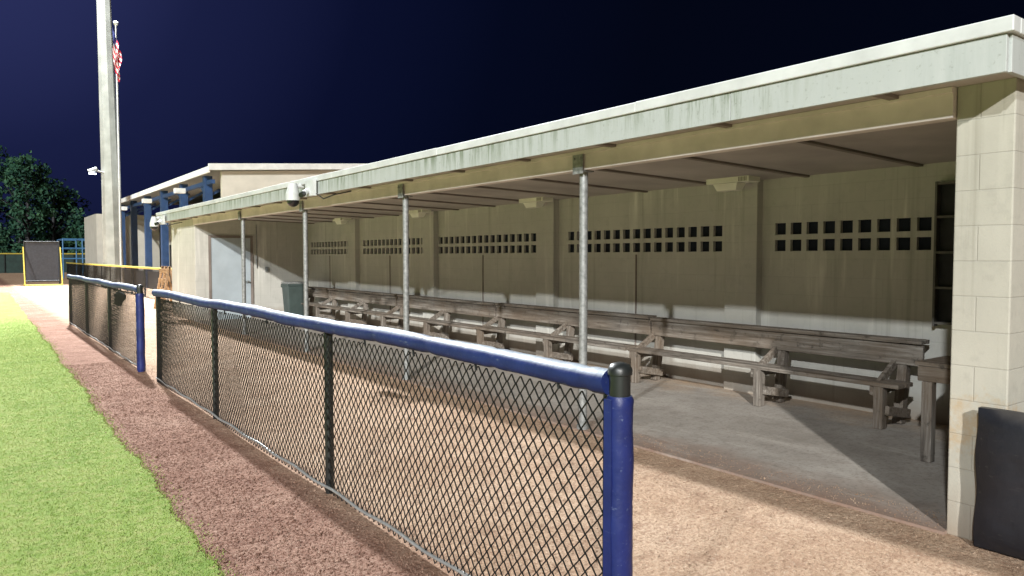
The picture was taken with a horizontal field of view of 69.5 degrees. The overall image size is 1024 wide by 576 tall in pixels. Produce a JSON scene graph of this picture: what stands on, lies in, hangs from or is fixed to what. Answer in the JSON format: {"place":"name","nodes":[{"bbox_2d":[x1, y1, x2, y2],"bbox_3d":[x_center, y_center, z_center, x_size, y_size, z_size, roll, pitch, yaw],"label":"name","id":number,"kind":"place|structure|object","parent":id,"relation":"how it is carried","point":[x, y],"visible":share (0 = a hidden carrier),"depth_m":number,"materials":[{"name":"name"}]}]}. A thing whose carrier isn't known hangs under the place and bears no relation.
{"place":"outdoors","nodes":[
{"label":"outdoors","id":0,"kind":"place"},
{"bbox_2d":[0,293,241,575],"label":"grass field","id":1,"kind":"structure","parent":0,"point":[80,495],"depth_m":5.21,"materials":[{"name":"green plant"}]},
{"bbox_2d":[154,172,307,267],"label":"walls","id":2,"kind":"structure","parent":0,"point":[233,183],"depth_m":28.82,"materials":[{"name":"beige paint"}]},
{"bbox_2d":[121,170,297,205],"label":"roof","id":3,"kind":"structure","parent":2,"relation":"on","point":[215,174],"depth_m":38.30,"materials":[{"name":"metal"}]},
{"bbox_2d":[121,188,185,209],"bbox_3d":[-18.045,-4.300,36.460,0.400,0.200,14.350,-2,3,-36],"label":"light fixture","id":4,"kind":"object","parent":3,"relation":"attached to","point":[180,190],"visible":0.88,"depth_m":30.97,"materials":[{"name":"white metal"}]},
{"bbox_2d":[121,163,364,202],"bbox_3d":[-11.743,-5.352,42.154,16.650,0.920,23.900,-2,3,-36],"label":"gutter","id":5,"kind":"object","parent":3,"relation":"attached to","point":[255,166],"visible":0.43,"depth_m":29.65,"materials":[{"name":"white metal"}]},
{"bbox_2d":[225,170,338,176],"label":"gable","id":6,"kind":"structure","parent":2,"relation":"on","point":[304,173],"depth_m":29.87,"materials":[{"name":"beige paint"}]},
{"bbox_2d":[333,218,350,224],"bbox_3d":[-4.076,-1.607,17.691,0.224,0.160,0.600,-2,3,-36],"label":"ceiling light","id":7,"kind":"object","parent":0,"point":[340,221],"visible":0.94,"depth_m":17.59,"materials":[{"name":"beige plastic"}]},
{"bbox_2d":[409,209,430,217],"bbox_3d":[-1.851,-1.478,14.675,0.224,0.160,0.600,-2,3,-36],"label":"ceiling light","id":8,"kind":"object","parent":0,"point":[420,213],"visible":0.82,"depth_m":14.58,"materials":[{"name":"beige plastic"}]},
{"bbox_2d":[0,272,1023,575],"bbox_3d":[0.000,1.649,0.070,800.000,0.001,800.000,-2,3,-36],"label":"ground","id":9,"kind":"structure","parent":0,"point":[46,310],"depth_m":5.00,"materials":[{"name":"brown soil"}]},
{"bbox_2d":[22,241,62,285],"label":"protective screen","id":10,"kind":"object","parent":9,"relation":"on","point":[42,260],"visible":1,"depth_m":42.48,"materials":[{"name":"black metal"}]},
{"bbox_2d":[0,253,84,272],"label":"outfield fence","id":11,"kind":"object","parent":9,"relation":"on","point":[11,262],"visible":0.21,"depth_m":74.79,"materials":[{"name":"teal plastic"}]},
{"bbox_2d":[0,145,137,252],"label":"distant trees","id":12,"kind":"object","parent":9,"relation":"on","point":[20,214],"visible":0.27,"depth_m":80.14,"materials":[{"name":"green plant"}]},
{"bbox_2d":[57,238,84,277],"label":"batting cage","id":13,"kind":"object","parent":9,"relation":"on","point":[69,239],"visible":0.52,"depth_m":57.09,"materials":[{"name":"blue metal"}]},
{"bbox_2d":[66,274,145,371],"bbox_3d":[-8.053,0.419,14.280,0.112,1.252,9.303,-2,3,-36],"label":"chain link fence","id":14,"kind":"object","parent":9,"relation":"on","point":[85,301],"visible":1,"depth_m":12.76,"materials":[{"name":"black metal"}]},
{"bbox_2d":[87,0,124,282],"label":"light pole","id":15,"kind":"object","parent":9,"relation":"on","point":[108,150],"visible":0.92,"depth_m":39.35,"materials":[{"name":"concrete"}]},
{"bbox_2d":[112,21,122,282],"bbox_3d":[-20.565,-6.957,38.579,0.410,13.930,0.590,-2,3,-36],"label":"flagpole","id":16,"kind":"object","parent":9,"relation":"on","point":[117,56],"visible":1,"depth_m":38.62,"materials":[{"name":"metal"}]},
{"bbox_2d":[66,262,171,300],"bbox_3d":[-20.870,-0.584,38.024,0.110,1.243,38.035,-2,3,-36],"label":"yellow capped fence","id":17,"kind":"object","parent":9,"relation":"on","point":[72,268],"visible":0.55,"depth_m":34.97,"materials":[{"name":"black plastic"}]},
{"bbox_2d":[84,214,159,278],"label":"end block","id":18,"kind":"structure","parent":9,"relation":"on","point":[93,228],"depth_m":48.85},
{"bbox_2d":[154,266,171,308],"bbox_3d":[-10.880,-0.011,23.245,0.607,1.361,1.300,-2,3,-36],"label":"wooden rack","id":19,"kind":"object","parent":9,"relation":"on","point":[165,271],"visible":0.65,"depth_m":23.13,"materials":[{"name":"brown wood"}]},
{"bbox_2d":[121,176,220,286],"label":"columns","id":20,"kind":"structure","parent":9,"relation":"on","point":[205,185],"depth_m":38.44,"materials":[{"name":"blue metal"}]},
{"bbox_2d":[171,219,240,319],"bbox_3d":[-7.596,-0.492,20.799,3.140,2.720,2.700,-2,3,-36],"label":"store room front","id":21,"kind":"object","parent":9,"relation":"on","point":[183,257],"visible":0.16,"depth_m":19.76,"materials":[{"name":"beige paint"}]},
{"bbox_2d":[195,220,303,320],"bbox_3d":[-6.792,-0.436,19.710,3.132,2.700,0.006,-2,3,-36],"label":"store room side","id":22,"kind":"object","parent":21,"relation":"attached to","point":[280,250],"visible":0.36,"depth_m":19.83,"materials":[{"name":"beige paint"}]},
{"bbox_2d":[208,235,253,317],"bbox_3d":[-7.336,-0.268,19.292,1.120,2.200,0.032,-2,3,-36],"label":"door frame","id":23,"kind":"object","parent":22,"relation":"attached to","point":[209,259],"visible":0.79,"depth_m":19.15,"materials":[{"name":"grey metal"}]},
{"bbox_2d":[211,238,250,319],"bbox_3d":[-7.339,-0.246,19.297,0.990,2.115,0.018,-2,3,-36],"label":"door","id":24,"kind":"structure","parent":23,"relation":"in","point":[226,267],"depth_m":19.25,"materials":[{"name":"paint"}]},
{"bbox_2d":[256,225,267,271],"bbox_3d":[-6.686,-1.062,19.731,0.314,1.250,0.042,-2,3,-36],"label":"wall switch","id":25,"kind":"object","parent":22,"relation":"attached to","point":[266,269],"depth_m":19.64,"materials":[{"name":"metal"}]},
{"bbox_2d":[151,289,633,575],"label":"chain link fence","id":26,"kind":"object","parent":9,"relation":"on","point":[613,381],"visible":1,"depth_m":4.13,"materials":[{"name":"black metal"}]},
{"bbox_2d":[347,179,762,393],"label":"pilasters","id":27,"kind":"object","parent":9,"relation":"on","point":[743,250],"visible":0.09,"depth_m":9.04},
{"bbox_2d":[194,316,948,534],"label":"floor slab","id":28,"kind":"structure","parent":9,"relation":"on","point":[850,452],"depth_m":6.78,"materials":[{"name":"concrete"}]},
{"bbox_2d":[241,219,247,333],"bbox_3d":[-5.647,-0.244,15.533,0.120,2.440,0.120,-2,3,-36],"label":"post","id":29,"kind":"object","parent":28,"relation":"on","point":[243,260],"visible":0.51,"depth_m":15.49,"materials":[{"name":"metal"}]},
{"bbox_2d":[281,281,303,315],"bbox_3d":[-5.658,0.328,19.130,0.520,0.978,0.580,-2,3,-36],"label":"trash bin","id":30,"kind":"object","parent":28,"relation":"on","point":[293,296],"visible":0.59,"depth_m":18.92,"materials":[{"name":"plastic"}]},
{"bbox_2d":[303,210,309,351],"bbox_3d":[-3.540,-0.123,12.678,0.120,2.440,0.120,-2,3,-36],"label":"post","id":31,"kind":"object","parent":28,"relation":"on","point":[305,259],"visible":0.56,"depth_m":12.64,"materials":[{"name":"metal"}]},
{"bbox_2d":[299,201,309,211],"bbox_3d":[-3.548,-1.395,12.618,0.160,0.178,0.140,-2,3,-36],"label":"post bracket","id":32,"kind":"object","parent":31,"relation":"attached to","point":[300,207],"visible":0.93,"depth_m":12.58,"materials":[{"name":"beige metal"}]},
{"bbox_2d":[402,196,410,379],"bbox_3d":[-1.404,0.000,9.783,0.120,2.440,0.120,-2,3,-36],"label":"post","id":33,"kind":"object","parent":28,"relation":"on","point":[405,263],"visible":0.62,"depth_m":9.74,"materials":[{"name":"metal"}]},
{"bbox_2d":[397,184,412,197],"bbox_3d":[-1.412,-1.272,9.723,0.160,0.178,0.140,-2,3,-36],"label":"post bracket","id":34,"kind":"object","parent":33,"relation":"attached to","point":[400,191],"visible":0.98,"depth_m":9.68,"materials":[{"name":"beige metal"}]},
{"bbox_2d":[576,172,588,429],"bbox_3d":[0.673,0.120,6.968,0.120,2.440,0.120,-2,3,-36],"label":"post","id":35,"kind":"object","parent":28,"relation":"on","point":[583,241],"visible":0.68,"depth_m":6.93,"materials":[{"name":"metal"}]},
{"bbox_2d":[193,86,957,224],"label":"front beam","id":36,"kind":"structure","parent":35,"relation":"on","point":[923,111],"depth_m":5.80,"materials":[{"name":"paint"}]},
{"bbox_2d":[166,73,1023,223],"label":"roof deck","id":37,"kind":"structure","parent":36,"relation":"on","point":[929,143],"depth_m":7.60,"materials":[{"name":"paint"}]},
{"bbox_2d":[286,179,350,206],"bbox_3d":[-3.010,-1.451,11.203,1.338,0.391,0.379,2,3,39],"label":"security camera","id":38,"kind":"object","parent":37,"relation":"attached to","point":[293,194],"visible":1,"depth_m":11.46,"materials":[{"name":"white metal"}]},
{"bbox_2d":[519,197,552,207],"bbox_3d":[0.375,-1.351,11.659,0.224,0.160,0.600,-2,3,-36],"label":"ceiling light","id":39,"kind":"object","parent":37,"relation":"attached to","point":[537,202],"visible":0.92,"depth_m":11.57,"materials":[{"name":"plastic"}]},
{"bbox_2d":[171,93,956,223],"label":"ceiling battens","id":40,"kind":"object","parent":37,"relation":"attached to","point":[890,96],"visible":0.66,"depth_m":9.03,"materials":[{"name":"brown wood"}]},
{"bbox_2d":[192,87,952,218],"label":"beam trim","id":41,"kind":"structure","parent":37,"relation":"attached to","point":[940,91],"depth_m":5.81,"materials":[{"name":"paint"}]},
{"bbox_2d":[156,14,1023,215],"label":"drip edge","id":42,"kind":"object","parent":37,"relation":"on","point":[1012,24],"visible":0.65,"depth_m":5.14,"materials":[{"name":"white metal"}]},
{"bbox_2d":[157,33,1023,222],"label":"fascia","id":43,"kind":"structure","parent":37,"relation":"attached to","point":[994,55],"depth_m":5.16,"materials":[{"name":"paint"}]},
{"bbox_2d":[150,215,181,229],"bbox_3d":[-9.338,-1.754,19.764,1.338,0.391,0.379,2,3,39],"label":"security camera","id":44,"kind":"object","parent":43,"relation":"attached to","point":[154,223],"visible":1,"depth_m":20.02,"materials":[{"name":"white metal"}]},
{"bbox_2d":[706,175,759,191],"bbox_3d":[2.588,-1.223,8.660,0.224,0.160,0.600,-2,3,-36],"label":"ceiling light","id":45,"kind":"object","parent":37,"relation":"attached to","point":[737,183],"visible":0.94,"depth_m":8.59,"materials":[{"name":"plastic"}]},
{"bbox_2d":[573,154,593,174],"bbox_3d":[0.665,-1.153,6.908,0.160,0.178,0.140,-2,3,-36],"label":"post bracket","id":46,"kind":"object","parent":35,"relation":"attached to","point":[577,164],"visible":0.97,"depth_m":6.86,"materials":[{"name":"beige metal"}]},
{"bbox_2d":[301,286,929,429],"bbox_3d":[-0.910,0.648,13.358,0.589,0.843,15.881,-2,3,-36],"label":"dugout bench","id":47,"kind":"object","parent":28,"relation":"on","point":[904,355],"visible":0.85,"depth_m":9.31,"materials":[{"name":"grey wood"}]},
{"bbox_2d":[308,161,955,424],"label":"back wall","id":48,"kind":"structure","parent":28,"relation":"on","point":[874,290],"depth_m":9.53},
{"bbox_2d":[329,255,636,344],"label":"control joints","id":49,"kind":"object","parent":48,"relation":"attached to","point":[483,287],"visible":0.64,"depth_m":13.52,"materials":[{"name":"paint"}]},
{"bbox_2d":[312,217,931,253],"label":"vent screens","id":50,"kind":"object","parent":48,"relation":"attached to","point":[925,223],"visible":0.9,"depth_m":8.61,"materials":[{"name":"black metal"}]},
{"bbox_2d":[932,181,954,325],"bbox_3d":[4.436,-0.309,6.693,0.103,1.390,1.120,-2,3,-36],"label":"helmet rack","id":51,"kind":"object","parent":48,"relation":"attached to","point":[943,252],"visible":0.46,"depth_m":7.09,"materials":[{"name":"black metal"}]},
{"bbox_2d":[915,356,950,462],"bbox_3d":[3.693,0.989,5.764,0.570,0.795,0.820,-2,3,-36],"label":"wooden table","id":52,"kind":"object","parent":28,"relation":"on","point":[932,372],"visible":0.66,"depth_m":5.84,"materials":[{"name":"grey wood"}]},
{"bbox_2d":[947,77,1023,540],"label":"end column","id":53,"kind":"structure","parent":9,"relation":"on","point":[987,354],"depth_m":4.21,"materials":[{"name":"beige brick"}]},
{"bbox_2d":[973,406,1023,559],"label":"pad","id":54,"kind":"object","parent":9,"relation":"on","point":[998,524],"visible":1,"depth_m":4.02,"materials":[{"name":"black plastic"}]},
{"bbox_2d":[0,0,1023,250],"label":"sky","id":55,"kind":"structure","parent":0,"point":[202,82],"materials":[{"name":"blue"}]}
]}

